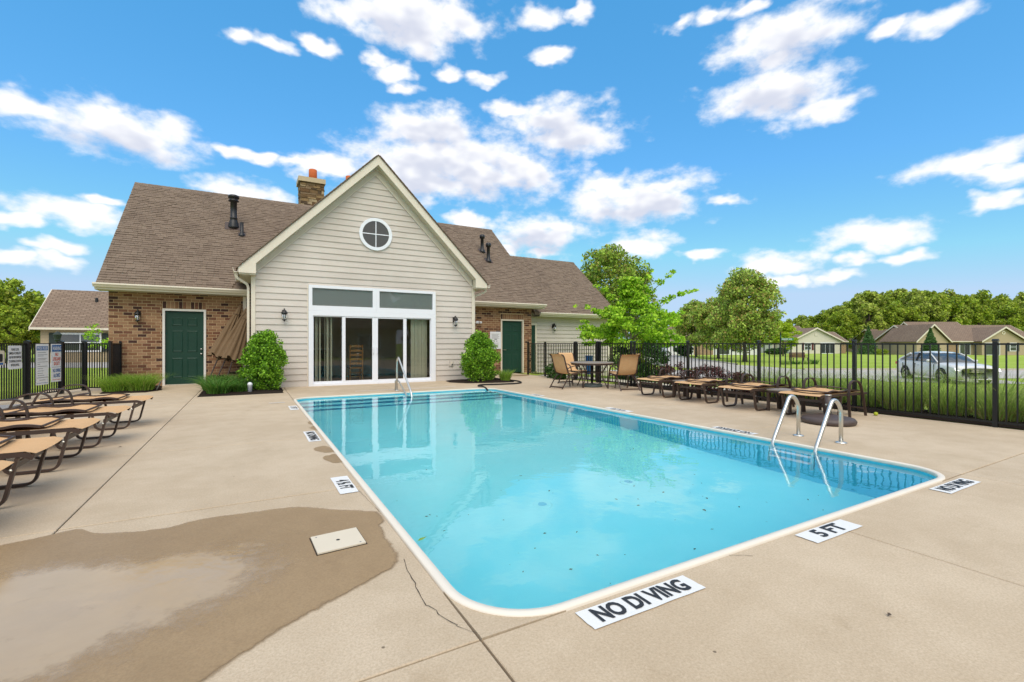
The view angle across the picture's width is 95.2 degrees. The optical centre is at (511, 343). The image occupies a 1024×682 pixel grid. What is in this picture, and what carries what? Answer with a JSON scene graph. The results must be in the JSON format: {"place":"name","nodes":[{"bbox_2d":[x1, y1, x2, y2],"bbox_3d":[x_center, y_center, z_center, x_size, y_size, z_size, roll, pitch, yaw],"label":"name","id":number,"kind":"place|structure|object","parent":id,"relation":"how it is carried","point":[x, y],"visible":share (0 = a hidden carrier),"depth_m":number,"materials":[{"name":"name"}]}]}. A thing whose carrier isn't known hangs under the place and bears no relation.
{"place":"outdoors","nodes":[
{"label":"outdoors","id":0,"kind":"place"},
{"bbox_2d":[347,345,362,379],"bbox_3d":[-5.011,0.640,14.924,0.440,1.180,0.472,0,0,-29],"label":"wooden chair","id":1,"kind":"object","parent":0,"point":[354,363],"visible":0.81,"depth_m":14.72,"materials":[{"name":"brown wood"}]},
{"bbox_2d":[0,373,1023,681],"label":"pool deck","id":2,"kind":"structure","parent":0,"point":[938,575],"depth_m":2.60,"materials":[{"name":"concrete"}]},
{"bbox_2d":[0,435,62,505],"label":"sun lounger","id":3,"kind":"object","parent":2,"relation":"on","point":[20,448],"visible":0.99,"depth_m":3.82,"materials":[{"name":"brown metal"}]},
{"bbox_2d":[0,408,100,474],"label":"sun lounger","id":4,"kind":"object","parent":2,"relation":"on","point":[37,424],"visible":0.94,"depth_m":4.74,"materials":[{"name":"brown metal"}]},
{"bbox_2d":[0,393,130,452],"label":"sun lounger","id":5,"kind":"object","parent":2,"relation":"on","point":[72,411],"visible":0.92,"depth_m":5.68,"materials":[{"name":"brown metal"}]},
{"bbox_2d":[19,384,152,429],"bbox_3d":[-6.217,0.933,6.887,1.435,0.620,0.780,0,0,-27],"label":"sun lounger","id":6,"kind":"object","parent":2,"relation":"on","point":[112,398],"visible":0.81,"depth_m":6.84,"materials":[{"name":"brown metal"}]},
{"bbox_2d":[64,341,111,390],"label":"fence gate","id":7,"kind":"structure","parent":2,"relation":"on","point":[72,363],"depth_m":12.32,"materials":[{"name":"black metal"}]},
{"bbox_2d":[111,341,121,378],"bbox_3d":[-10.861,0.642,12.816,0.070,1.416,0.980,0,0,-28],"label":"metal fence","id":8,"kind":"object","parent":2,"relation":"on","point":[116,358],"visible":0.69,"depth_m":12.85,"materials":[{"name":"black metal"}]},
{"bbox_2d":[100,385,161,393],"bbox_3d":[-10.186,1.216,12.557,1.382,0.061,2.080,0,0,-29],"label":"mulch bed","id":9,"kind":"object","parent":2,"relation":"on","point":[139,391],"visible":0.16,"depth_m":11.88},
{"bbox_2d":[76,373,151,391],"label":"ornamental grass","id":10,"kind":"object","parent":9,"relation":"on","point":[110,385],"depth_m":11.80,"materials":[{"name":"plant"}]},
{"bbox_2d":[103,372,179,390],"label":"ornamental grass","id":11,"kind":"object","parent":9,"relation":"on","point":[142,384],"depth_m":12.03,"materials":[{"name":"plant"}]},
{"bbox_2d":[0,507,397,681],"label":"puddle","id":12,"kind":"object","parent":2,"relation":"on","point":[200,600],"visible":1,"depth_m":2.36,"materials":[{"name":"liquid"}]},
{"bbox_2d":[197,387,282,396],"bbox_3d":[-7.480,1.215,12.995,1.904,0.062,3.995,0,0,-29],"label":"mulch bed","id":13,"kind":"object","parent":2,"relation":"on","point":[255,391],"visible":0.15,"depth_m":11.56,"materials":[{"name":"soil"}]},
{"bbox_2d":[185,377,251,393],"bbox_3d":[-7.196,1.028,11.464,1.736,0.383,1.967,0,0,-29],"label":"liriope clump","id":14,"kind":"object","parent":13,"relation":"on","point":[213,387],"visible":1,"depth_m":11.34,"materials":[{"name":"plant"}]},
{"bbox_2d":[207,305,241,376],"bbox_3d":[-8.606,0.023,14.003,1.010,2.409,0.481,0,0,-45],"label":"patio umbrella","id":15,"kind":"object","parent":13,"relation":"on","point":[224,334],"visible":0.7,"depth_m":13.99,"materials":[{"name":"brown fabric"}]},
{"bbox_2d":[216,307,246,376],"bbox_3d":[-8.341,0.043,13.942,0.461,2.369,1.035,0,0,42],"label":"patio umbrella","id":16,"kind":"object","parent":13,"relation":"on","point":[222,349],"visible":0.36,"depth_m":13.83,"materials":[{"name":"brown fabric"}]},
{"bbox_2d":[222,310,249,374],"bbox_3d":[-8.160,0.108,13.821,0.727,2.234,0.520,0,0,-29],"label":"patio umbrella","id":17,"kind":"object","parent":13,"relation":"on","point":[236,346],"visible":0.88,"depth_m":13.78,"materials":[{"name":"brown fabric"}]},
{"bbox_2d":[223,380,264,391],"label":"liriope clump","id":18,"kind":"object","parent":13,"relation":"on","point":[242,387],"visible":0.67,"depth_m":11.73,"materials":[{"name":"plant"}]},
{"bbox_2d":[236,329,288,389],"bbox_3d":[-6.568,0.468,12.364,1.272,1.709,1.268,0,0,-29],"label":"boxwood bush","id":19,"kind":"object","parent":13,"relation":"on","point":[265,356],"visible":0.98,"depth_m":12.10,"materials":[{"name":"green plant"}]},
{"bbox_2d":[303,431,320,441],"bbox_3d":[-2.692,1.244,6.286,0.152,0.003,0.778,0,0,-29],"label":"depth marker","id":20,"kind":"object","parent":2,"relation":"on","point":[311,436],"visible":1,"depth_m":6.24,"materials":[{"name":"paint"}]},
{"bbox_2d":[309,527,366,555],"bbox_3d":[-1.097,1.248,2.945,0.307,0.025,0.311,0,0,-29],"label":"skimmer lid","id":21,"kind":"object","parent":2,"relation":"on","point":[322,544],"visible":0.98,"depth_m":2.92,"materials":[{"name":"plastic"}]},
{"bbox_2d":[330,476,357,493],"bbox_3d":[-1.484,1.244,4.129,0.153,0.003,0.541,0,0,-29],"label":"depth marker","id":22,"kind":"object","parent":2,"relation":"on","point":[343,484],"visible":1,"depth_m":4.11,"materials":[{"name":"paint"}]},
{"bbox_2d":[395,357,412,396],"bbox_3d":[-2.731,1.053,11.770,0.110,1.398,1.322,0,0,-29],"label":"hand rail","id":23,"kind":"object","parent":2,"relation":"on","point":[397,381],"visible":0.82,"depth_m":12.03,"materials":[{"name":"silver metal"}]},
{"bbox_2d":[447,379,513,382],"bbox_3d":[-1.041,1.215,15.305,2.065,0.061,1.640,0,0,-29],"label":"mulch bed","id":24,"kind":"object","parent":2,"relation":"on","point":[479,381],"visible":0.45,"depth_m":14.92,"materials":[{"name":"soil"}]},
{"bbox_2d":[459,330,501,381],"bbox_3d":[-1.062,0.416,15.150,1.274,1.767,1.355,0,0,42],"label":"boxwood bush","id":25,"kind":"object","parent":24,"relation":"on","point":[480,347],"visible":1,"depth_m":14.90,"materials":[{"name":"green plant"}]},
{"bbox_2d":[496,368,514,380],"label":"grass tuft","id":26,"kind":"object","parent":24,"relation":"on","point":[503,375],"visible":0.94,"depth_m":15.19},
{"bbox_2d":[527,341,598,382],"bbox_3d":[1.681,0.642,16.785,0.120,1.416,4.459,0,0,-29],"label":"metal fence","id":27,"kind":"object","parent":2,"relation":"on","point":[575,348],"visible":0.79,"depth_m":16.64,"materials":[{"name":"black metal"}]},
{"bbox_2d":[596,341,632,385],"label":"fence gate","id":28,"kind":"structure","parent":27,"relation":"attached to","point":[598,353],"depth_m":14.27,"materials":[{"name":"black metal"}]},
{"bbox_2d":[549,354,583,388],"bbox_3d":[1.508,0.777,13.071,0.813,0.959,0.608,0,0,-33],"label":"patio chair","id":29,"kind":"object","parent":2,"relation":"on","point":[559,364],"visible":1,"depth_m":12.95,"materials":[{"name":"fabric"}]},
{"bbox_2d":[557,353,587,384],"bbox_3d":[1.849,0.777,14.370,0.608,0.959,0.813,0,0,-31],"label":"patio chair","id":30,"kind":"object","parent":2,"relation":"on","point":[569,357],"visible":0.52,"depth_m":14.60,"materials":[{"name":"fabric"}]},
{"bbox_2d":[570,361,613,387],"bbox_3d":[2.306,0.899,13.482,1.250,0.718,1.250,0,0,-29],"label":"patio table","id":31,"kind":"object","parent":2,"relation":"on","point":[593,363],"visible":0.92,"depth_m":13.17,"materials":[{"name":"metal"}]},
{"bbox_2d":[294,388,944,616],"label":"swimming pool","id":32,"kind":"structure","parent":2,"relation":"in","point":[439,579],"depth_m":3.16,"materials":[{"name":"white concrete"}]},
{"bbox_2d":[298,390,934,608],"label":"water","id":33,"kind":"structure","parent":32,"relation":"in","point":[495,498],"depth_m":4.24,"materials":[{"name":"liquid"}]},
{"bbox_2d":[607,355,640,390],"bbox_3d":[3.021,0.777,12.584,0.608,0.959,0.813,0,0,-13],"label":"patio chair","id":34,"kind":"object","parent":2,"relation":"on","point":[627,365],"visible":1,"depth_m":12.36,"materials":[{"name":"fabric"}]},
{"bbox_2d":[575,575,705,628],"bbox_3d":[0.639,1.244,2.272,0.721,0.003,0.149,0,0,-29],"label":"sign","id":35,"kind":"object","parent":2,"relation":"on","point":[620,608],"visible":1,"depth_m":2.25,"materials":[{"name":"paint"}]},
{"bbox_2d":[637,368,695,397],"bbox_3d":[3.741,0.933,11.180,1.435,0.620,0.780,0,0,-28],"label":"sun lounger","id":36,"kind":"object","parent":2,"relation":"on","point":[660,379],"visible":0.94,"depth_m":11.06,"materials":[{"name":"brown metal"}]},
{"bbox_2d":[672,380,700,397],"bbox_3d":[3.991,1.050,10.690,0.460,0.400,0.460,0,0,-29],"label":"side table","id":37,"kind":"object","parent":2,"relation":"on","point":[686,392],"visible":0.47,"depth_m":10.67,"materials":[{"name":"metal"}]},
{"bbox_2d":[674,371,743,402],"bbox_3d":[4.290,0.933,10.204,1.435,0.620,0.780,0,0,-30],"label":"sun lounger","id":38,"kind":"object","parent":2,"relation":"on","point":[711,381],"visible":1,"depth_m":10.09,"materials":[{"name":"brown metal"}]},
{"bbox_2d":[718,374,794,410],"bbox_3d":[4.768,0.933,9.131,1.435,0.620,0.780,0,0,-29],"label":"sun lounger","id":39,"kind":"object","parent":2,"relation":"on","point":[752,386],"visible":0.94,"depth_m":9.03,"materials":[{"name":"brown metal"}]},
{"bbox_2d":[766,388,802,412],"bbox_3d":[5.029,1.050,8.601,0.460,0.400,0.460,0,0,-29],"label":"side table","id":40,"kind":"object","parent":2,"relation":"on","point":[775,390],"visible":0.54,"depth_m":8.59,"materials":[{"name":"metal"}]},
{"bbox_2d":[771,394,846,451],"bbox_3d":[3.714,1.416,5.921,0.760,1.470,0.650,0,0,-29],"label":"pool ladder","id":41,"kind":"object","parent":2,"relation":"on","point":[824,422],"visible":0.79,"depth_m":5.84,"materials":[{"name":"silver metal"}]},
{"bbox_2d":[778,377,866,416],"bbox_3d":[5.355,0.933,8.066,1.435,0.620,0.780,0,0,-28],"label":"sun lounger","id":42,"kind":"object","parent":2,"relation":"on","point":[815,390],"visible":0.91,"depth_m":7.96,"materials":[{"name":"brown metal"}]},
{"bbox_2d":[633,339,1023,427],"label":"metal fence","id":43,"kind":"object","parent":2,"relation":"on","point":[995,344],"visible":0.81,"depth_m":8.37,"materials":[{"name":"black metal"}]},
{"bbox_2d":[796,519,861,542],"bbox_3d":[2.115,1.244,3.113,0.562,0.003,0.147,0,0,-29],"label":"depth marker","id":44,"kind":"object","parent":2,"relation":"on","point":[824,532],"visible":1,"depth_m":3.10,"materials":[{"name":"paint"}]},
{"bbox_2d":[801,394,856,426],"bbox_3d":[4.949,1.026,7.316,0.740,0.447,0.740,0,0,-29],"label":"umbrella base","id":45,"kind":"object","parent":2,"relation":"on","point":[818,418],"visible":0.85,"depth_m":7.15,"materials":[{"name":"grey plastic"}]},
{"bbox_2d":[930,478,979,493],"bbox_3d":[3.893,1.244,4.099,0.669,0.003,0.148,0,0,-29],"label":"depth marker","id":46,"kind":"object","parent":2,"relation":"on","point":[953,486],"visible":1,"depth_m":4.09,"materials":[{"name":"paint"}]},
{"bbox_2d":[0,345,1023,429],"bbox_3d":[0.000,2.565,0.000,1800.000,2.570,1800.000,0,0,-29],"label":"ground","id":47,"kind":"structure","parent":0,"point":[1011,361],"depth_m":39.64,"materials":[{"name":"plant"}]},
{"bbox_2d":[0,279,25,312],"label":"woodland tree","id":48,"kind":"object","parent":47,"relation":"on","point":[8,297],"visible":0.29,"depth_m":33.24,"materials":[{"name":"green plant"}]},
{"bbox_2d":[0,304,29,362],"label":"woodland tree","id":49,"kind":"object","parent":47,"relation":"on","point":[10,319],"visible":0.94,"depth_m":29.91,"materials":[{"name":"green plant"}]},
{"bbox_2d":[3,278,44,359],"bbox_3d":[-38.741,-1.767,35.965,4.724,6.551,4.058,0,0,5],"label":"woodland tree","id":50,"kind":"object","parent":47,"relation":"on","point":[31,301],"visible":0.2,"depth_m":35.97,"materials":[{"name":"green plant"}]},
{"bbox_2d":[14,322,39,348],"bbox_3d":[-33.685,-0.237,31.985,2.287,3.258,1.965,0,0,23],"label":"woodland tree","id":51,"kind":"object","parent":47,"relation":"on","point":[29,335],"visible":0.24,"depth_m":31.87,"materials":[{"name":"green plant"}]},
{"bbox_2d":[0,340,63,399],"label":"metal fence","id":52,"kind":"object","parent":47,"relation":"on","point":[26,366],"visible":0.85,"depth_m":10.41,"materials":[{"name":"black metal"}]},
{"bbox_2d":[8,346,21,368],"bbox_3d":[-10.622,0.300,9.992,0.008,0.500,0.470,0,0,-22],"label":"fence sign","id":53,"kind":"object","parent":52,"relation":"attached to","point":[14,357],"visible":1,"depth_m":9.97,"materials":[{"name":"paint"}]},
{"bbox_2d":[36,344,48,384],"bbox_3d":[-10.922,0.490,10.872,0.008,0.950,0.420,0,0,-16],"label":"fence sign","id":54,"kind":"object","parent":52,"relation":"attached to","point":[42,364],"visible":1,"depth_m":10.88,"materials":[{"name":"paint"}]},
{"bbox_2d":[51,344,60,381],"bbox_3d":[-11.056,0.472,11.352,0.008,0.915,0.400,0,0,-16],"label":"fence sign","id":55,"kind":"object","parent":52,"relation":"attached to","point":[55,362],"visible":1,"depth_m":11.31,"materials":[{"name":"plastic"}]},
{"bbox_2d":[28,289,108,362],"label":"house","id":56,"kind":"structure","parent":47,"relation":"on","point":[69,315],"depth_m":32.02,"materials":[{"name":"beige"}]},
{"bbox_2d":[60,333,100,351],"bbox_3d":[-29.126,-0.055,31.532,2.230,1.290,0.055,0,0,-29],"label":"window","id":57,"kind":"structure","parent":56,"relation":"in","point":[67,337],"depth_m":31.46,"materials":[{"name":"glass"}]},
{"bbox_2d":[82,323,108,369],"bbox_3d":[-19.175,0.122,22.087,1.526,2.356,1.184,0,0,-21],"label":"sapling","id":58,"kind":"object","parent":47,"relation":"on","point":[89,334],"visible":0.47,"depth_m":21.88,"materials":[{"name":"plant"}]},
{"bbox_2d":[92,154,609,387],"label":"clubhouse","id":59,"kind":"structure","parent":47,"relation":"on","point":[378,262],"depth_m":14.80,"materials":[{"name":"brick"}]},
{"bbox_2d":[165,311,203,384],"bbox_3d":[-9.815,0.135,14.026,0.951,2.170,0.127,0,0,-29],"label":"door","id":60,"kind":"structure","parent":59,"relation":"in","point":[184,331],"depth_m":14.02,"materials":[{"name":"green paint"}]},
{"bbox_2d":[308,285,435,386],"bbox_3d":[-4.283,-0.222,14.605,3.855,2.945,0.462,0,0,-29],"label":"glass door unit","id":61,"kind":"structure","parent":59,"relation":"in","point":[324,301],"depth_m":14.43,"materials":[{"name":"white plastic"}]},
{"bbox_2d":[359,218,391,250],"bbox_3d":[-4.213,-3.370,14.465,1.000,1.000,0.055,0,0,-29],"label":"round window","id":62,"kind":"structure","parent":59,"relation":"in","point":[374,233],"depth_m":14.46,"materials":[{"name":"white plastic"}]},
{"bbox_2d":[490,332,500,348],"bbox_3d":[-0.677,-0.120,19.101,0.490,0.700,0.032,0,0,-29],"label":"notice board","id":63,"kind":"object","parent":59,"relation":"attached to","point":[495,337],"visible":0.83,"depth_m":19.11,"materials":[{"name":"white plastic"}]},
{"bbox_2d":[502,321,521,372],"bbox_3d":[-0.027,0.145,19.578,0.970,2.150,0.057,0,0,-29],"label":"door","id":64,"kind":"structure","parent":59,"relation":"in","point":[511,330],"depth_m":19.59,"materials":[{"name":"green paint"}]},
{"bbox_2d":[531,325,534,371],"bbox_3d":[0.846,0.230,20.554,0.378,2.040,0.022,0,0,-29],"label":"door","id":65,"kind":"structure","parent":59,"relation":"in","point":[532,326],"depth_m":20.60,"materials":[{"name":"green paint"}]},
{"bbox_2d":[580,243,658,359],"bbox_3d":[8.912,-3.297,40.020,7.832,10.483,6.662,0,0,-29],"label":"broadleaf tree","id":66,"kind":"object","parent":47,"relation":"on","point":[606,257],"visible":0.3,"depth_m":38.67,"materials":[{"name":"green plant"}]},
{"bbox_2d":[606,345,638,379],"bbox_3d":[4.172,0.693,16.992,1.288,1.310,1.395,0,0,-29],"label":"leafy shrub","id":67,"kind":"object","parent":47,"relation":"on","point":[622,353],"visible":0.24,"depth_m":16.93,"materials":[{"name":"green plant"}]},
{"bbox_2d":[573,267,698,378],"bbox_3d":[4.581,-0.707,17.673,4.633,4.336,3.771,0,0,23],"label":"maple tree","id":68,"kind":"object","parent":47,"relation":"on","point":[634,299],"visible":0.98,"depth_m":17.20,"materials":[{"name":"green plant"}]},
{"bbox_2d":[638,341,671,381],"bbox_3d":[4.809,0.680,16.254,1.285,1.563,1.273,0,0,-42],"label":"leafy shrub","id":69,"kind":"object","parent":47,"relation":"on","point":[659,356],"visible":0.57,"depth_m":15.93,"materials":[{"name":"green plant"}]},
{"bbox_2d":[672,299,714,356],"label":"pear tree","id":70,"kind":"object","parent":47,"relation":"on","point":[685,327],"visible":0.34,"depth_m":65.40,"materials":[{"name":"green plant"}]},
{"bbox_2d":[660,327,756,354],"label":"house","id":71,"kind":"structure","parent":47,"relation":"on","point":[720,349],"depth_m":80.00,"materials":[{"name":"white"}]},
{"bbox_2d":[688,295,741,358],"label":"pear tree","id":72,"kind":"object","parent":47,"relation":"on","point":[698,317],"visible":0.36,"depth_m":57.47,"materials":[{"name":"green plant"}]},
{"bbox_2d":[707,267,786,361],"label":"pear tree","id":73,"kind":"object","parent":47,"relation":"on","point":[755,319],"visible":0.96,"depth_m":45.43,"materials":[{"name":"green plant"}]},
{"bbox_2d":[767,321,802,355],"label":"yellow tree","id":74,"kind":"object","parent":47,"relation":"on","point":[787,328],"visible":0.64,"depth_m":71.06,"materials":[{"name":"green plant"}]},
{"bbox_2d":[761,326,848,353],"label":"house","id":75,"kind":"structure","parent":47,"relation":"on","point":[814,335],"depth_m":90.00,"materials":[{"name":"beige"}]},
{"bbox_2d":[611,383,1023,428],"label":"mulch bed","id":76,"kind":"object","parent":47,"relation":"on","point":[925,411],"visible":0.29,"depth_m":8.09,"materials":[{"name":"soil"}]},
{"bbox_2d":[656,361,693,386],"bbox_3d":[4.498,0.887,12.937,0.832,0.793,1.063,0,0,-29],"label":"barberry shrub","id":77,"kind":"object","parent":76,"relation":"on","point":[682,369],"visible":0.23,"depth_m":12.93,"materials":[{"name":"purple plant"}]},
{"bbox_2d":[690,364,730,390],"bbox_3d":[4.988,0.893,11.935,1.110,0.781,1.066,0,0,-29],"label":"barberry shrub","id":78,"kind":"object","parent":76,"relation":"on","point":[712,374],"visible":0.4,"depth_m":11.79,"materials":[{"name":"purple plant"}]},
{"bbox_2d":[733,361,815,396],"bbox_3d":[5.927,0.840,10.719,2.189,0.880,2.272,0,0,-29],"label":"shrub","id":79,"kind":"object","parent":76,"relation":"on","point":[772,379],"depth_m":10.51,"materials":[{"name":"plant"}]},
{"bbox_2d":[761,365,887,403],"bbox_3d":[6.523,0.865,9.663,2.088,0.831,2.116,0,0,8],"label":"tall grass","id":80,"kind":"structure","parent":76,"relation":"on","point":[844,399],"depth_m":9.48,"materials":[{"name":"plant"}]},
{"bbox_2d":[815,365,977,411],"bbox_3d":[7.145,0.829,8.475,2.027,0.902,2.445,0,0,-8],"label":"tall grass","id":81,"kind":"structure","parent":76,"relation":"on","point":[909,401],"depth_m":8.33,"materials":[{"name":"plant"}]},
{"bbox_2d":[864,367,1021,415],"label":"tall grass","id":82,"kind":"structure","parent":76,"relation":"on","point":[952,405],"depth_m":7.87,"materials":[{"name":"plant"}]},
{"bbox_2d":[925,366,1023,421],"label":"tall grass","id":83,"kind":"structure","parent":76,"relation":"on","point":[1011,416],"depth_m":7.30,"materials":[{"name":"plant"}]},
{"bbox_2d":[801,309,835,331],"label":"woodland tree","id":84,"kind":"object","parent":47,"relation":"on","point":[824,315],"visible":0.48,"depth_m":118.18,"materials":[{"name":"green plant"}]},
{"bbox_2d":[827,308,861,348],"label":"woodland tree","id":85,"kind":"object","parent":47,"relation":"on","point":[843,318],"visible":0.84,"depth_m":102.51,"materials":[{"name":"green plant"}]},
{"bbox_2d":[857,326,877,354],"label":"spruce tree","id":86,"kind":"object","parent":47,"relation":"on","point":[868,337],"visible":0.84,"depth_m":83.61,"materials":[{"name":"green plant"}]},
{"bbox_2d":[850,290,886,325],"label":"woodland tree","id":87,"kind":"object","parent":47,"relation":"on","point":[859,299],"visible":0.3,"depth_m":118.64,"materials":[{"name":"green plant"}]},
{"bbox_2d":[852,329,887,351],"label":"house","id":88,"kind":"structure","parent":47,"relation":"on","point":[876,333],"depth_m":98.84,"materials":[{"name":"beige"}]},
{"bbox_2d":[851,302,889,341],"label":"woodland tree","id":89,"kind":"object","parent":47,"relation":"on","point":[867,309],"visible":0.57,"depth_m":103.03,"materials":[{"name":"green plant"}]},
{"bbox_2d":[877,302,904,328],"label":"woodland tree","id":90,"kind":"object","parent":47,"relation":"on","point":[891,317],"visible":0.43,"depth_m":102.66,"materials":[{"name":"green plant"}]},
{"bbox_2d":[883,300,929,326],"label":"woodland tree","id":91,"kind":"object","parent":47,"relation":"on","point":[904,311],"visible":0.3,"depth_m":102.02,"materials":[{"name":"green plant"}]},
{"bbox_2d":[803,368,1023,369],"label":"kerb","id":92,"kind":"structure","parent":47,"relation":"on","point":[884,368],"depth_m":31.84,"materials":[{"name":"concrete"}]},
{"bbox_2d":[899,288,935,321],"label":"woodland tree","id":93,"kind":"object","parent":47,"relation":"on","point":[907,297],"visible":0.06,"depth_m":119.58,"materials":[{"name":"green plant"}]},
{"bbox_2d":[905,294,950,321],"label":"woodland tree","id":94,"kind":"object","parent":47,"relation":"on","point":[925,307],"visible":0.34,"depth_m":102.32,"materials":[{"name":"green plant"}]},
{"bbox_2d":[919,328,940,351],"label":"spruce tree","id":95,"kind":"object","parent":47,"relation":"on","point":[930,338],"visible":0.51,"depth_m":69.69,"materials":[{"name":"green plant"}]},
{"bbox_2d":[921,293,971,324],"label":"woodland tree","id":96,"kind":"object","parent":47,"relation":"on","point":[955,305],"visible":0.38,"depth_m":101.60,"materials":[{"name":"green plant"}]},
{"bbox_2d":[875,322,1023,354],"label":"house","id":97,"kind":"structure","parent":47,"relation":"on","point":[917,332],"depth_m":79.82,"materials":[{"name":"beige"}]},
{"bbox_2d":[945,304,974,321],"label":"woodland tree","id":98,"kind":"object","parent":47,"relation":"on","point":[968,310],"visible":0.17,"depth_m":102.46,"materials":[{"name":"green plant"}]},
{"bbox_2d":[951,294,983,321],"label":"woodland tree","id":99,"kind":"object","parent":47,"relation":"on","point":[967,299],"visible":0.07,"depth_m":120.27,"materials":[{"name":"green plant"}]},
{"bbox_2d":[967,300,994,324],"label":"woodland tree","id":100,"kind":"object","parent":47,"relation":"on","point":[978,315],"visible":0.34,"depth_m":102.59,"materials":[{"name":"green plant"}]},
{"bbox_2d":[972,289,1004,306],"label":"woodland tree","id":101,"kind":"object","parent":47,"relation":"on","point":[981,296],"visible":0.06,"depth_m":124.94,"materials":[{"name":"green plant"}]},
{"bbox_2d":[976,298,1007,324],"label":"woodland tree","id":102,"kind":"object","parent":47,"relation":"on","point":[992,305],"visible":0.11,"depth_m":116.71,"materials":[{"name":"green plant"}]},
{"bbox_2d":[979,302,1023,331],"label":"woodland tree","id":103,"kind":"object","parent":47,"relation":"on","point":[1013,320],"visible":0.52,"depth_m":102.50,"materials":[{"name":"green plant"}]},
{"bbox_2d":[0,362,1023,377],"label":"road","id":104,"kind":"structure","parent":0,"point":[1014,373],"depth_m":29.06,"materials":[{"name":"asphalt"}]},
{"bbox_2d":[0,0,1023,338],"label":"sky","id":105,"kind":"structure","parent":0,"point":[833,151],"materials":[{"name":"blue"}]},
{"bbox_2d":[644,355,812,370],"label":"road","id":106,"kind":"structure","parent":0,"point":[712,363],"depth_m":38.24,"materials":[{"name":"asphalt"}]},
{"bbox_2d":[830,373,1023,383],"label":"driveway","id":107,"kind":"structure","parent":0,"point":[926,377],"depth_m":24.00,"materials":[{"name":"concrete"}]},
{"bbox_2d":[895,351,1000,383],"bbox_3d":[20.930,1.124,22.755,2.057,1.477,4.692,0,0,12],"label":"parked car","id":108,"kind":"object","parent":107,"relation":"on","point":[943,361],"visible":0.55,"depth_m":22.04,"materials":[{"name":"silver metal"}]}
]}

